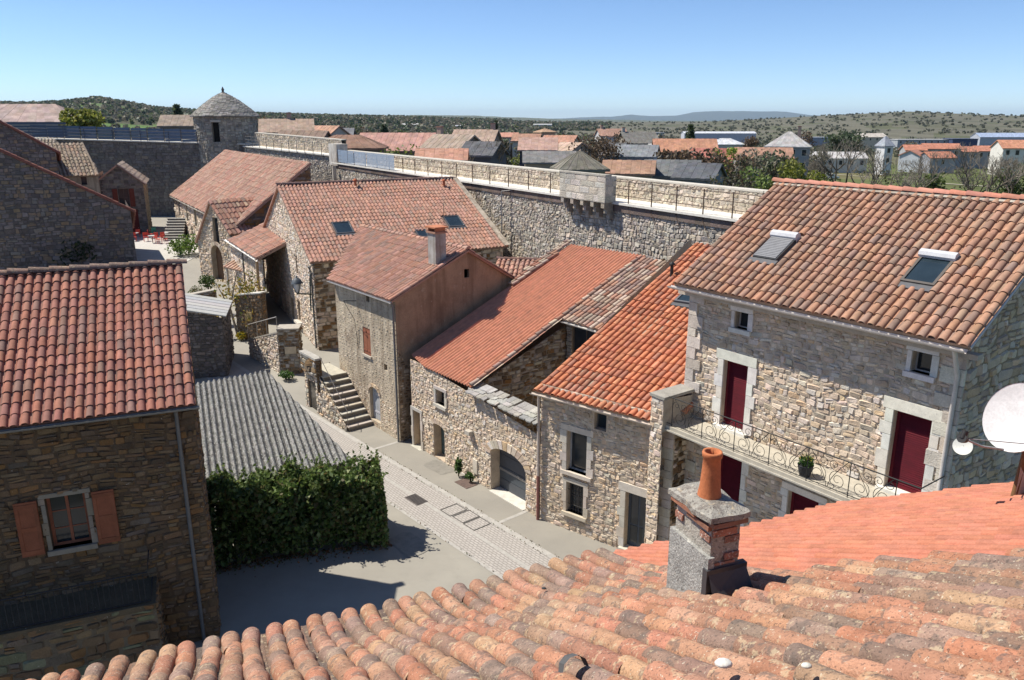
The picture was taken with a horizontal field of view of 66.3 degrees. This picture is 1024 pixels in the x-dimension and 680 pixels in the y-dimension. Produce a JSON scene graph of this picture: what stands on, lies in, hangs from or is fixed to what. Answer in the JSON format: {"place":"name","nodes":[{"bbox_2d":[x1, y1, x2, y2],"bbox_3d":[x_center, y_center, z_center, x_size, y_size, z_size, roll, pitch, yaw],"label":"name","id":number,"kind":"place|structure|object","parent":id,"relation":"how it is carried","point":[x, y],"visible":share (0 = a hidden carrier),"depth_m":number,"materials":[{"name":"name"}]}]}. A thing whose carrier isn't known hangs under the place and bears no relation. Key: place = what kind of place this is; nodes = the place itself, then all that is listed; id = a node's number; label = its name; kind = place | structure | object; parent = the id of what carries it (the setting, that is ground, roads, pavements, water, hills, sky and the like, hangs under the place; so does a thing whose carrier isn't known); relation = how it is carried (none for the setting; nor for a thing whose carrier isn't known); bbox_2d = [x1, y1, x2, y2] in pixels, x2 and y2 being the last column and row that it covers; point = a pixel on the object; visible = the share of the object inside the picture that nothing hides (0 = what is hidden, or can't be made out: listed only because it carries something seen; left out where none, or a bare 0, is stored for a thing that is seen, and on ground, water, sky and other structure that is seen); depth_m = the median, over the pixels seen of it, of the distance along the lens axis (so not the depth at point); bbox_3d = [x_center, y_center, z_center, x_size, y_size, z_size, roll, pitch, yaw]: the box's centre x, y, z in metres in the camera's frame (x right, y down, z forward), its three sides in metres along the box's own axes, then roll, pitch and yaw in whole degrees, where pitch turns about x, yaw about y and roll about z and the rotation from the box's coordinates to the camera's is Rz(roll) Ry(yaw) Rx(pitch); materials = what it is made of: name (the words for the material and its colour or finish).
{"place":"outdoors","nodes":[
{"label":"outdoors","id":0,"kind":"place"},
{"bbox_2d":[328,143,347,180],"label":"turret","id":1,"kind":"object","parent":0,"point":[333,151],"visible":0.5,"depth_m":82.46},
{"bbox_2d":[136,216,550,662],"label":"street","id":2,"kind":"structure","parent":0,"point":[302,591],"depth_m":25.08,"materials":[{"name":"concrete"}]},
{"bbox_2d":[0,120,60,174],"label":"dark gable house","id":3,"kind":"structure","parent":2,"relation":"on","point":[22,144],"depth_m":76.88,"materials":[{"name":"stone"}]},
{"bbox_2d":[0,148,136,273],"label":"dark gable house","id":4,"kind":"structure","parent":2,"relation":"on","point":[45,213],"depth_m":65.87,"materials":[{"name":"stone"}]},
{"bbox_2d":[46,142,102,193],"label":"cream cottage","id":5,"kind":"structure","parent":2,"relation":"on","point":[76,164],"depth_m":81.44,"materials":[{"name":"tile"}]},
{"bbox_2d":[0,550,167,679],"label":"stone terrace","id":6,"kind":"structure","parent":2,"relation":"on","point":[78,630],"depth_m":19.41,"materials":[{"name":"stone"}]},
{"bbox_2d":[0,259,221,645],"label":"shuttered house","id":7,"kind":"structure","parent":2,"relation":"on","point":[102,472],"depth_m":20.19,"materials":[{"name":"stone"}]},
{"bbox_2d":[46,493,91,545],"bbox_3d":[-11.238,4.507,19.925,0.829,1.420,0.371,0,16,0],"label":"window","id":8,"kind":"structure","parent":7,"relation":"in","point":[68,515],"depth_m":19.93,"materials":[{"name":"glass"}]},
{"bbox_2d":[99,160,151,233],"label":"red shutter house","id":9,"kind":"structure","parent":2,"relation":"on","point":[122,181],"depth_m":83.55,"materials":[{"name":"stone"}]},
{"bbox_2d":[134,237,198,260],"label":"cafe terrace","id":10,"kind":"structure","parent":2,"relation":"on","point":[146,250],"depth_m":75.84,"materials":[{"name":"stone"}]},
{"bbox_2d":[165,233,197,254],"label":"garden bush","id":11,"kind":"object","parent":10,"relation":"on","point":[187,244],"visible":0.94,"depth_m":73.55,"materials":[{"name":"green plant"}]},
{"bbox_2d":[165,218,186,238],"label":"stone stair","id":12,"kind":"object","parent":2,"relation":"on","point":[175,227],"visible":0.71,"depth_m":82.90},
{"bbox_2d":[185,293,234,378],"bbox_3d":[-18.089,-0.298,44.414,4.250,4.850,4.200,-4,16,-13],"label":"lean to","id":13,"kind":"object","parent":2,"relation":"on","point":[212,343],"visible":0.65,"depth_m":43.09,"materials":[{"name":"stone"}]},
{"bbox_2d":[189,87,259,167],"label":"round tower","id":14,"kind":"structure","parent":2,"relation":"on","point":[222,120],"depth_m":96.99,"materials":[{"name":"stone"}]},
{"bbox_2d":[195,196,254,284],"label":"gabled cottage","id":15,"kind":"structure","parent":2,"relation":"on","point":[220,218],"depth_m":63.73,"materials":[{"name":"stone"}]},
{"bbox_2d":[210,270,264,333],"bbox_3d":[-17.320,-2.234,49.732,3.518,4.303,2.764,0,16,0],"label":"climbing tree","id":16,"kind":"object","parent":2,"relation":"on","point":[247,289],"visible":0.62,"depth_m":49.51,"materials":[{"name":"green plant"}]},
{"bbox_2d":[169,149,311,238],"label":"long house","id":17,"kind":"structure","parent":2,"relation":"on","point":[226,173],"depth_m":74.90,"materials":[{"name":"tile"}]},
{"bbox_2d":[233,291,268,338],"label":"garden wall","id":18,"kind":"structure","parent":2,"relation":"on","point":[256,302],"depth_m":49.05,"materials":[{"name":"stone"}]},
{"bbox_2d":[224,223,286,292],"bbox_3d":[-18.132,-5.322,57.326,3.498,6.297,10.892,-9,18,-29],"label":"tiled annex","id":19,"kind":"object","parent":2,"relation":"on","point":[250,249],"visible":0.59,"depth_m":55.52,"materials":[{"name":"tile"}]},
{"bbox_2d":[247,317,280,373],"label":"sunlit lane wall","id":20,"kind":"structure","parent":2,"relation":"on","point":[263,349],"depth_m":44.72,"materials":[{"name":"stone"}]},
{"bbox_2d":[195,370,350,539],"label":"open shed","id":21,"kind":"structure","parent":2,"relation":"on","point":[247,422],"depth_m":29.70,"materials":[{"name":"metal"}]},
{"bbox_2d":[276,324,302,373],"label":"stone pier","id":22,"kind":"structure","parent":2,"relation":"on","point":[289,338],"depth_m":43.59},
{"bbox_2d":[243,132,345,180],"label":"rampart wall","id":23,"kind":"structure","parent":2,"relation":"on","point":[320,170],"depth_m":89.45,"materials":[{"name":"stone"}]},
{"bbox_2d":[204,444,389,569],"bbox_3d":[-7.449,5.429,26.184,6.708,3.341,2.571,-4,16,-15],"label":"clipped hedge","id":24,"kind":"object","parent":2,"relation":"on","point":[355,515],"visible":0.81,"depth_m":25.72,"materials":[{"name":"green plant"}]},
{"bbox_2d":[216,540,392,576],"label":"fallen leaves","id":25,"kind":"object","parent":2,"relation":"on","point":[278,557],"visible":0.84,"depth_m":25.95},
{"bbox_2d":[299,349,372,430],"bbox_3d":[-8.621,2.358,38.016,1.675,3.212,4.548,-12,20,-36],"label":"stone stair","id":26,"kind":"object","parent":2,"relation":"on","point":[332,396],"visible":0.99,"depth_m":37.73,"materials":[{"name":"stone"}]},
{"bbox_2d":[207,377,503,579],"bbox_3d":[-15.074,2.348,41.285,0.120,1.032,58.000,-13,20,-39],"label":"kerb line","id":27,"kind":"object","parent":2,"relation":"on","point":[449,542],"visible":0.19,"depth_m":27.09,"materials":[{"name":"stone"}]},
{"bbox_2d":[209,364,549,575],"bbox_3d":[-14.314,2.153,41.906,1.880,1.082,58.000,-13,20,-39],"label":"paved strip","id":28,"kind":"object","parent":2,"relation":"on","point":[491,557],"visible":0.3,"depth_m":28.45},
{"bbox_2d":[343,450,529,569],"bbox_3d":[-2.762,6.328,29.081,0.140,0.001,22.500,-13,20,-39],"label":"kerb line","id":29,"kind":"object","parent":28,"relation":"on","point":[467,529],"visible":0.41,"depth_m":27.88,"materials":[{"name":"stone"}]},
{"bbox_2d":[262,176,509,349],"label":"skylight house","id":30,"kind":"structure","parent":2,"relation":"on","point":[317,223],"depth_m":51.69,"materials":[{"name":"tile"}]},
{"bbox_2d":[232,360,562,560],"bbox_3d":[-13.509,1.957,42.567,0.240,1.088,58.000,-13,20,-39],"label":"kerb line","id":31,"kind":"object","parent":2,"relation":"on","point":[477,512],"visible":0.51,"depth_m":30.90,"materials":[{"name":"stone"}]},
{"bbox_2d":[388,532,430,557],"bbox_3d":[-3.523,6.969,26.800,0.998,0.001,1.631,-13,20,-39],"label":"road patch","id":32,"kind":"object","parent":2,"relation":"on","point":[408,544],"visible":0.93,"depth_m":26.76,"materials":[{"name":"concrete"}]},
{"bbox_2d":[326,204,515,441],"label":"rendered house","id":33,"kind":"structure","parent":2,"relation":"on","point":[401,298],"depth_m":35.66,"materials":[{"name":"paint"}]},
{"bbox_2d":[496,256,566,358],"bbox_3d":[1.173,-0.642,41.053,4.450,6.938,3.241,2,16,8],"label":"annex","id":34,"kind":"object","parent":2,"relation":"on","point":[514,266],"visible":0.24,"depth_m":40.82,"materials":[{"name":"tile"}]},
{"bbox_2d":[410,239,666,515],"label":"garage house","id":35,"kind":"structure","parent":2,"relation":"on","point":[485,430],"depth_m":32.70,"materials":[{"name":"stone"}]},
{"bbox_2d":[500,449,525,500],"bbox_3d":[0.204,5.088,29.930,0.076,2.050,2.130,-12,20,-37],"label":"garage door","id":36,"kind":"structure","parent":35,"relation":"in","point":[517,487],"depth_m":30.14,"materials":[{"name":"paint"}]},
{"bbox_2d":[529,238,710,549],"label":"stone house","id":37,"kind":"structure","parent":2,"relation":"on","point":[610,374],"depth_m":26.80,"materials":[{"name":"tile"}]},
{"bbox_2d":[568,483,582,514],"bbox_3d":[2.283,5.489,27.349,0.664,1.140,0.582,0,16,0],"label":"window","id":38,"kind":"structure","parent":37,"relation":"in","point":[576,491],"depth_m":27.42,"materials":[{"name":"glass"}]},
{"bbox_2d":[570,432,586,472],"bbox_3d":[2.351,3.814,26.914,0.665,1.480,0.543,0,16,0],"label":"window","id":39,"kind":"structure","parent":37,"relation":"in","point":[578,442],"depth_m":26.98,"materials":[{"name":"glass"}]},
{"bbox_2d":[627,493,645,546],"bbox_3d":[4.210,5.975,25.995,0.800,2.060,0.075,12,20,37],"label":"door","id":40,"kind":"structure","parent":37,"relation":"in","point":[637,504],"depth_m":26.02,"materials":[{"name":"paint"}]},
{"bbox_2d":[644,177,1023,543],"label":"house","id":41,"kind":"structure","parent":2,"relation":"on","point":[855,341],"depth_m":20.59,"materials":[{"name":"stone"}]},
{"bbox_2d":[721,454,741,501],"bbox_3d":[6.742,4.477,23.996,0.095,2.250,0.900,-11,19,-35],"label":"shutter door","id":42,"kind":"structure","parent":41,"relation":"in","point":[731,468],"depth_m":23.93,"materials":[{"name":"paint"}]},
{"bbox_2d":[723,361,747,429],"bbox_3d":[6.707,1.620,23.238,0.095,2.060,0.860,-11,19,-35],"label":"shutter door","id":43,"kind":"structure","parent":41,"relation":"in","point":[736,381],"depth_m":23.27,"materials":[{"name":"paint"}]},
{"bbox_2d":[790,492,818,513],"bbox_3d":[8.250,5.367,22.129,0.095,2.250,0.950,-11,19,-35],"label":"shutter door","id":44,"kind":"structure","parent":41,"relation":"in","point":[798,502],"depth_m":22.05,"materials":[{"name":"paint"}]},
{"bbox_2d":[887,411,931,492],"bbox_3d":[9.800,2.755,19.216,0.095,2.060,0.920,-11,19,-35],"label":"shutter door","id":45,"kind":"structure","parent":41,"relation":"in","point":[912,434],"depth_m":19.23,"materials":[{"name":"paint"}]},
{"bbox_2d":[323,418,616,559],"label":"pavement","id":46,"kind":"structure","parent":0,"point":[559,541],"depth_m":29.78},
{"bbox_2d":[0,0,1023,118],"label":"sky","id":47,"kind":"structure","parent":0,"point":[548,59],"materials":[{"name":"blue"}]},
{"bbox_2d":[66,102,1023,193],"bbox_3d":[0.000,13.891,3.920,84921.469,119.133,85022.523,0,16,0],"label":"terrain","id":48,"kind":"structure","parent":0,"point":[899,131],"depth_m":1282.29,"materials":[{"name":"plant"}]},
{"bbox_2d":[0,104,71,133],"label":"village house","id":49,"kind":"structure","parent":48,"relation":"on","point":[29,112],"depth_m":146.12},
{"bbox_2d":[6,122,67,135],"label":"barrier boards","id":50,"kind":"object","parent":48,"relation":"on","point":[40,125],"visible":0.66,"depth_m":93.73,"materials":[{"name":"metal"}]},
{"bbox_2d":[58,107,105,131],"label":"yellow green tree","id":51,"kind":"object","parent":48,"relation":"on","point":[86,117],"visible":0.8,"depth_m":111.82,"materials":[{"name":"green plant"}]},
{"bbox_2d":[35,136,254,215],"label":"rampart wall","id":52,"kind":"structure","parent":48,"relation":"on","point":[163,168],"depth_m":98.81,"materials":[{"name":"stone"}]},
{"bbox_2d":[29,126,196,141],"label":"metal fence","id":53,"kind":"object","parent":52,"relation":"on","point":[102,132],"visible":0.79,"depth_m":98.27,"materials":[{"name":"metal"}]},
{"bbox_2d":[156,115,194,139],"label":"village house","id":54,"kind":"structure","parent":48,"relation":"on","point":[183,122],"depth_m":123.78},
{"bbox_2d":[258,112,314,133],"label":"village house","id":55,"kind":"structure","parent":48,"relation":"on","point":[275,126],"depth_m":132.06,"materials":[{"name":"beige ceramic"}]},
{"bbox_2d":[0,95,611,159],"bbox_3d":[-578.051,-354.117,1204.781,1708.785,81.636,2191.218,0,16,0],"label":"woodland","id":56,"kind":"object","parent":48,"relation":"on","point":[374,122],"visible":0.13,"depth_m":1384.95,"materials":[{"name":"green plant"}]},
{"bbox_2d":[328,135,388,152],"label":"village house","id":57,"kind":"structure","parent":48,"relation":"on","point":[359,142],"depth_m":102.93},
{"bbox_2d":[359,132,436,155],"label":"village house","id":58,"kind":"structure","parent":48,"relation":"on","point":[392,141],"depth_m":116.82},
{"bbox_2d":[414,148,469,160],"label":"village house","id":59,"kind":"structure","parent":48,"relation":"on","point":[462,154],"depth_m":80.52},
{"bbox_2d":[419,126,480,147],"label":"village house","id":60,"kind":"structure","parent":48,"relation":"on","point":[439,139],"depth_m":106.40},
{"bbox_2d":[452,123,502,142],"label":"village house","id":61,"kind":"structure","parent":48,"relation":"on","point":[491,134],"depth_m":130.52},
{"bbox_2d":[461,141,509,164],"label":"village house","id":62,"kind":"structure","parent":48,"relation":"on","point":[484,155],"depth_m":90.31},
{"bbox_2d":[27,548,1023,679],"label":"old tile roof","id":63,"kind":"structure","parent":48,"relation":"on","point":[938,615],"depth_m":5.31,"materials":[{"name":"tile"}]},
{"bbox_2d":[666,447,752,594],"bbox_3d":[1.518,1.662,6.072,0.372,1.703,0.662,-6,17,-20],"label":"chimney stack","id":64,"kind":"object","parent":63,"relation":"on","point":[711,515],"visible":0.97,"depth_m":5.88,"materials":[{"name":"stone"}]},
{"bbox_2d":[517,137,557,166],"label":"village barn","id":65,"kind":"structure","parent":48,"relation":"on","point":[537,143],"depth_m":119.49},
{"bbox_2d":[522,151,575,168],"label":"village house","id":66,"kind":"structure","parent":48,"relation":"on","point":[542,159],"depth_m":103.18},
{"bbox_2d":[331,150,767,261],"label":"rampart wall","id":67,"kind":"structure","parent":48,"relation":"on","point":[540,226],"depth_m":46.93,"materials":[{"name":"stone"}]},
{"bbox_2d":[336,155,403,177],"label":"walk railing","id":68,"kind":"object","parent":67,"relation":"on","point":[378,176],"visible":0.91,"depth_m":70.07,"materials":[{"name":"metal"}]},
{"bbox_2d":[337,150,393,169],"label":"screen","id":69,"kind":"object","parent":68,"relation":"attached to","point":[385,161],"visible":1,"depth_m":74.77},
{"bbox_2d":[402,158,553,208],"bbox_3d":[-3.411,-11.891,58.344,0.070,2.321,23.713,-9,18,-30],"label":"walk railing","id":70,"kind":"object","parent":67,"relation":"on","point":[489,178],"visible":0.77,"depth_m":55.32,"materials":[{"name":"metal"}]},
{"bbox_2d":[559,170,615,218],"bbox_3d":[4.472,-8.473,45.409,1.180,2.436,4.500,-9,18,-30],"label":"box turret","id":71,"kind":"object","parent":67,"relation":"attached to","point":[588,191],"visible":0.98,"depth_m":44.69,"materials":[{"name":"stone"}]},
{"bbox_2d":[611,180,760,238],"bbox_3d":[8.387,-6.509,39.269,0.068,2.321,11.965,-9,18,-29],"label":"walk railing","id":72,"kind":"object","parent":67,"relation":"on","point":[677,187],"visible":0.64,"depth_m":39.00,"materials":[{"name":"metal"}]},
{"bbox_2d":[550,151,609,173],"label":"stone roof house","id":73,"kind":"structure","parent":48,"relation":"on","point":[580,161],"depth_m":70.71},
{"bbox_2d":[568,135,623,163],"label":"budding tree","id":74,"kind":"object","parent":48,"relation":"on","point":[608,148],"visible":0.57,"depth_m":124.12,"materials":[{"name":"brown plant"}]},
{"bbox_2d":[602,160,656,178],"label":"village house","id":75,"kind":"structure","parent":48,"relation":"on","point":[640,168],"depth_m":82.82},
{"bbox_2d":[611,144,659,159],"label":"village house","id":76,"kind":"structure","parent":48,"relation":"on","point":[635,152],"depth_m":127.32,"materials":[{"name":"grey tile"}]},
{"bbox_2d":[615,127,657,144],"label":"village house","id":77,"kind":"structure","parent":48,"relation":"on","point":[643,138],"depth_m":185.96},
{"bbox_2d":[644,159,701,180],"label":"village house","id":78,"kind":"structure","parent":48,"relation":"on","point":[665,169],"depth_m":85.31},
{"bbox_2d":[652,138,717,158],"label":"village barn","id":79,"kind":"structure","parent":48,"relation":"on","point":[672,145],"depth_m":137.75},
{"bbox_2d":[670,162,727,184],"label":"village house","id":80,"kind":"structure","parent":48,"relation":"on","point":[693,172],"depth_m":79.14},
{"bbox_2d":[685,148,734,175],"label":"background tree","id":81,"kind":"object","parent":48,"relation":"on","point":[698,156],"visible":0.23,"depth_m":97.64,"materials":[{"name":"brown plant"}]},
{"bbox_2d":[681,131,756,142],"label":"hangar","id":82,"kind":"structure","parent":48,"relation":"on","point":[739,136],"depth_m":677.93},
{"bbox_2d":[706,154,756,186],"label":"budding tree","id":83,"kind":"object","parent":48,"relation":"on","point":[742,162],"visible":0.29,"depth_m":101.42,"materials":[{"name":"green plant"}]},
{"bbox_2d":[732,148,772,187],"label":"background tree","id":84,"kind":"object","parent":48,"relation":"on","point":[755,157],"visible":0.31,"depth_m":126.19,"materials":[{"name":"green plant"}]},
{"bbox_2d":[739,165,773,189],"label":"green bush","id":85,"kind":"object","parent":48,"relation":"on","point":[763,182],"visible":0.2,"depth_m":80.20,"materials":[{"name":"green plant"}]},
{"bbox_2d":[732,147,793,187],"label":"village house","id":86,"kind":"structure","parent":48,"relation":"on","point":[789,151],"depth_m":148.06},
{"bbox_2d":[514,110,1023,156],"bbox_3d":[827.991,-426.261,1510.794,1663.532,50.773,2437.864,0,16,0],"label":"scrub","id":87,"kind":"object","parent":48,"relation":"on","point":[767,138],"visible":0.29,"depth_m":1323.87,"materials":[{"name":"green plant"}]},
{"bbox_2d":[753,149,797,185],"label":"background tree","id":88,"kind":"object","parent":48,"relation":"on","point":[769,168],"visible":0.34,"depth_m":109.71,"materials":[{"name":"green plant"}]},
{"bbox_2d":[764,126,811,177],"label":"manor","id":89,"kind":"structure","parent":48,"relation":"on","point":[799,145],"depth_m":170.16,"materials":[{"name":"grey stone"}]},
{"bbox_2d":[762,157,827,189],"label":"round bush","id":90,"kind":"object","parent":48,"relation":"on","point":[794,167],"visible":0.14,"depth_m":77.09,"materials":[{"name":"green plant"}]},
{"bbox_2d":[580,482,1023,584],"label":"smooth tile roof","id":91,"kind":"structure","parent":48,"relation":"on","point":[982,518],"depth_m":8.34,"materials":[{"name":"tile"}]},
{"bbox_2d":[957,383,1023,495],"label":"satellite dish","id":92,"kind":"object","parent":91,"relation":"attached to","point":[1003,421],"visible":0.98,"depth_m":8.99,"materials":[{"name":"paint"}]},
{"bbox_2d":[806,137,870,182],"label":"bare tree","id":93,"kind":"object","parent":48,"relation":"on","point":[822,148],"visible":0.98,"depth_m":108.90,"materials":[{"name":"brown plant"}]},
{"bbox_2d":[810,151,867,172],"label":"warehouse","id":94,"kind":"structure","parent":48,"relation":"on","point":[844,167],"depth_m":229.67,"materials":[{"name":"white paint"}]},
{"bbox_2d":[822,132,858,151],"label":"evergreen grove","id":95,"kind":"object","parent":48,"relation":"on","point":[836,139],"visible":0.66,"depth_m":309.48,"materials":[{"name":"green plant"}]},
{"bbox_2d":[839,148,907,184],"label":"bare tree","id":96,"kind":"object","parent":48,"relation":"on","point":[873,166],"visible":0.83,"depth_m":101.56,"materials":[{"name":"brown plant"}]},
{"bbox_2d":[874,136,894,174],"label":"village house","id":97,"kind":"structure","parent":48,"relation":"on","point":[885,144],"depth_m":219.57,"materials":[{"name":"white paint"}]},
{"bbox_2d":[866,157,939,187],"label":"bare tree","id":98,"kind":"object","parent":48,"relation":"on","point":[905,181],"visible":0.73,"depth_m":93.54,"materials":[{"name":"brown plant"}]},
{"bbox_2d":[898,150,921,171],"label":"row house","id":99,"kind":"structure","parent":48,"relation":"on","point":[910,155],"depth_m":235.28,"materials":[{"name":"white paint"}]},
{"bbox_2d":[809,162,1023,194],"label":"undergrowth","id":100,"kind":"object","parent":48,"relation":"on","point":[890,175],"visible":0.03,"depth_m":189.94,"materials":[{"name":"green plant"}]},
{"bbox_2d":[903,150,955,182],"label":"bare tree","id":101,"kind":"object","parent":48,"relation":"on","point":[930,165],"visible":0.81,"depth_m":106.76,"materials":[{"name":"brown plant"}]},
{"bbox_2d":[920,151,956,172],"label":"row house","id":102,"kind":"structure","parent":48,"relation":"on","point":[945,164],"depth_m":230.00,"materials":[{"name":"white paint"}]},
{"bbox_2d":[943,141,1006,191],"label":"bare tree","id":103,"kind":"object","parent":48,"relation":"on","point":[970,154],"visible":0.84,"depth_m":108.50,"materials":[{"name":"brown plant"}]},
{"bbox_2d":[951,150,1023,192],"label":"bare tree","id":104,"kind":"object","parent":48,"relation":"on","point":[966,184],"visible":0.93,"depth_m":97.28,"materials":[{"name":"brown plant"}]},
{"bbox_2d":[970,133,1023,145],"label":"hangar","id":105,"kind":"structure","parent":48,"relation":"on","point":[987,139],"depth_m":620.93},
{"bbox_2d":[987,140,1023,174],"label":"village house","id":106,"kind":"structure","parent":48,"relation":"on","point":[1015,148],"depth_m":220.20,"materials":[{"name":"white paint"}]},
{"bbox_2d":[993,156,1023,193],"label":"bare tree","id":107,"kind":"object","parent":48,"relation":"on","point":[1006,175],"visible":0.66,"depth_m":116.99,"materials":[{"name":"brown plant"}]},
{"bbox_2d":[410,115,710,121],"bbox_3d":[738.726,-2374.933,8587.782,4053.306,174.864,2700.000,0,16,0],"label":"hills","id":108,"kind":"structure","parent":0,"point":[535,119],"depth_m":8578.84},
{"bbox_2d":[556,111,820,120],"bbox_3d":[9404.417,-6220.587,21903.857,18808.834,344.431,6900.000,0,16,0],"label":"mountains","id":109,"kind":"structure","parent":0,"point":[717,115],"depth_m":21242.06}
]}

